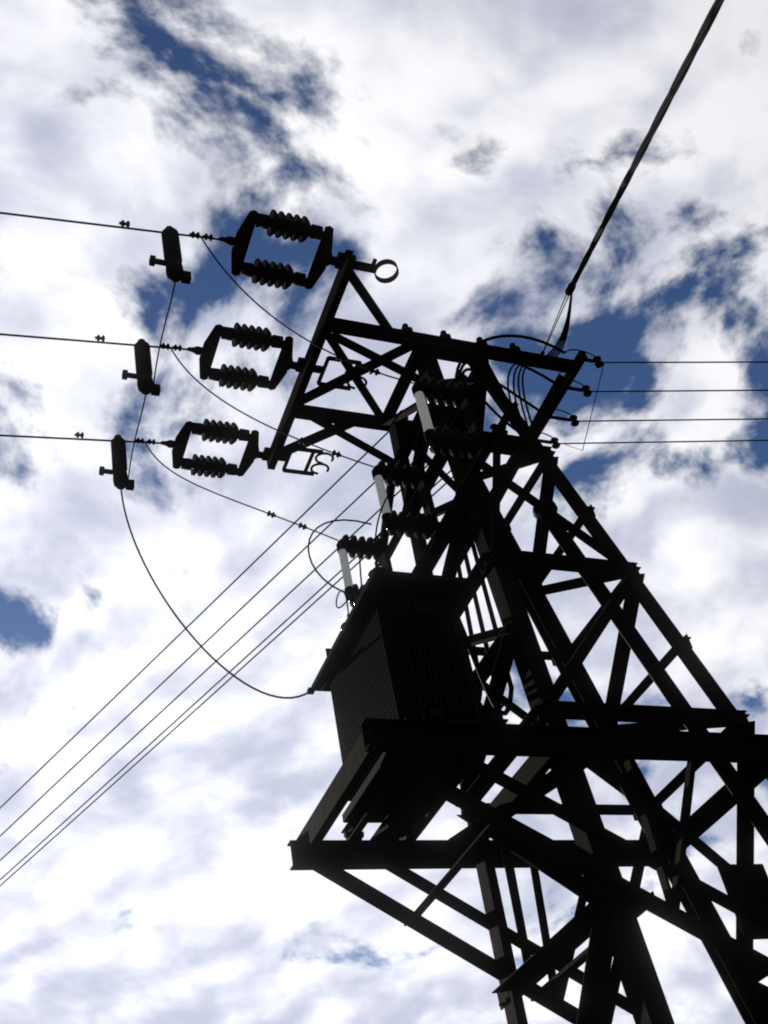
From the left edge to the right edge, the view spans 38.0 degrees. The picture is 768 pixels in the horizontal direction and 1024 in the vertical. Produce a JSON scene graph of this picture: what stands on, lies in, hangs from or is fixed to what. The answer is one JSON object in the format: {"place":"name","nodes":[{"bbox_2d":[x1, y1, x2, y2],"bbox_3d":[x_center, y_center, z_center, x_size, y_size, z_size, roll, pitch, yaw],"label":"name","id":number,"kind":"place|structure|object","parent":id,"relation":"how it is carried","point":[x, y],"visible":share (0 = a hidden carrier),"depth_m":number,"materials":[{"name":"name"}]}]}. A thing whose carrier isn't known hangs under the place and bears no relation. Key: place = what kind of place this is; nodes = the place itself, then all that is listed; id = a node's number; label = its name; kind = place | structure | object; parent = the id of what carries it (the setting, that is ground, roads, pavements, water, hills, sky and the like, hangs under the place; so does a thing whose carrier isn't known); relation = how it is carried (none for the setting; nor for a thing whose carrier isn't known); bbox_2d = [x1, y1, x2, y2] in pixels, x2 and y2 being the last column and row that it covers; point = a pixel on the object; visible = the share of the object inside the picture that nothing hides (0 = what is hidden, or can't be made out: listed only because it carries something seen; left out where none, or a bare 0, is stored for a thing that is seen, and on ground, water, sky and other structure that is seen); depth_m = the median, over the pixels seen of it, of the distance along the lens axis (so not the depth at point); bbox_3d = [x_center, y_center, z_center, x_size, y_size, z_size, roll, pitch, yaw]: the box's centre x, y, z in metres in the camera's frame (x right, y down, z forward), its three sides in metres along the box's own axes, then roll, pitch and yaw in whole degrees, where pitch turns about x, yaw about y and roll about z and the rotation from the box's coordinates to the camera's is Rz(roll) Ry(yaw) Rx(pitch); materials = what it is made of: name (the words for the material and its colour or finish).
{"place":"outdoors","nodes":[
{"label":"outdoors","id":0,"kind":"place"},
{"bbox_2d":[0,212,767,885],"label":"power lines","id":1,"kind":"object","parent":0,"point":[180,348],"visible":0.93,"depth_m":9.46,"materials":[{"name":"black metal"}]},
{"bbox_2d":[99,226,191,490],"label":"surge arresters","id":2,"kind":"object","parent":1,"relation":"on","point":[172,263],"visible":1,"depth_m":7.92,"materials":[{"name":"black"}]},
{"bbox_2d":[161,210,333,476],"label":"insulator fittings","id":3,"kind":"object","parent":1,"relation":"on","point":[239,242],"visible":0.98,"depth_m":8.36,"materials":[{"name":"metal"}]},
{"bbox_2d":[191,209,311,478],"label":"strain insulators","id":4,"kind":"object","parent":3,"relation":"attached to","point":[292,228],"visible":0.98,"depth_m":8.32,"materials":[{"name":"black ceramic"}]},
{"bbox_2d":[0,0,767,1023],"label":"sky","id":5,"kind":"structure","parent":0,"point":[481,149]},
{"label":"ground","id":6,"kind":"structure","parent":0,"visible":0},
{"bbox_2d":[301,331,767,1023],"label":"lattice tower","id":7,"kind":"structure","parent":6,"relation":"on","point":[605,921],"depth_m":7.02,"materials":[{"name":"metal"}]},
{"bbox_2d":[307,375,501,598],"bbox_3d":[0.037,-0.051,7.942,0.780,1.874,2.048,6,-44,-21],"label":"switchgear frame","id":8,"kind":"object","parent":7,"relation":"on","point":[467,413],"visible":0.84,"depth_m":7.70,"materials":[{"name":"black metal"}]},
{"bbox_2d":[340,376,479,606],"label":"bushing insulators","id":9,"kind":"object","parent":8,"relation":"attached to","point":[454,442],"visible":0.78,"depth_m":7.79,"materials":[{"name":"black ceramic"}]},
{"bbox_2d":[338,391,432,587],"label":"fuse tubes","id":10,"kind":"object","parent":9,"relation":"attached to","point":[423,410],"visible":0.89,"depth_m":7.94},
{"bbox_2d":[255,249,595,475],"bbox_3d":[0.423,-1.018,9.122,2.635,0.278,2.235,6,-44,-21],"label":"crossarm","id":11,"kind":"object","parent":7,"relation":"on","point":[346,264],"visible":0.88,"depth_m":8.81,"materials":[{"name":"metal"}]},
{"bbox_2d":[399,356,603,448],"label":"pin insulators","id":12,"kind":"object","parent":11,"relation":"attached to","point":[599,363],"visible":0.56,"depth_m":9.61,"materials":[{"name":"black ceramic"}]},
{"bbox_2d":[287,718,767,1023],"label":"transformer platform","id":13,"kind":"structure","parent":7,"relation":"on","point":[543,748],"depth_m":6.19,"materials":[{"name":"black metal"}]},
{"bbox_2d":[307,569,507,842],"bbox_3d":[0.077,1.043,6.893,0.695,1.515,1.500,6,-44,-21],"label":"transformer","id":14,"kind":"object","parent":13,"relation":"on","point":[398,650],"visible":0.7,"depth_m":6.58,"materials":[{"name":"metal"}]},
{"bbox_2d":[340,561,387,629],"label":"transformer bushings","id":15,"kind":"object","parent":14,"relation":"attached to","point":[377,567],"visible":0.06,"depth_m":7.03,"materials":[{"name":"black ceramic"}]},
{"bbox_2d":[455,0,767,845],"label":"insulated cables","id":16,"kind":"object","parent":7,"relation":"attached to","point":[743,796],"visible":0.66,"depth_m":7.14,"materials":[{"name":"black plastic"}]}
]}

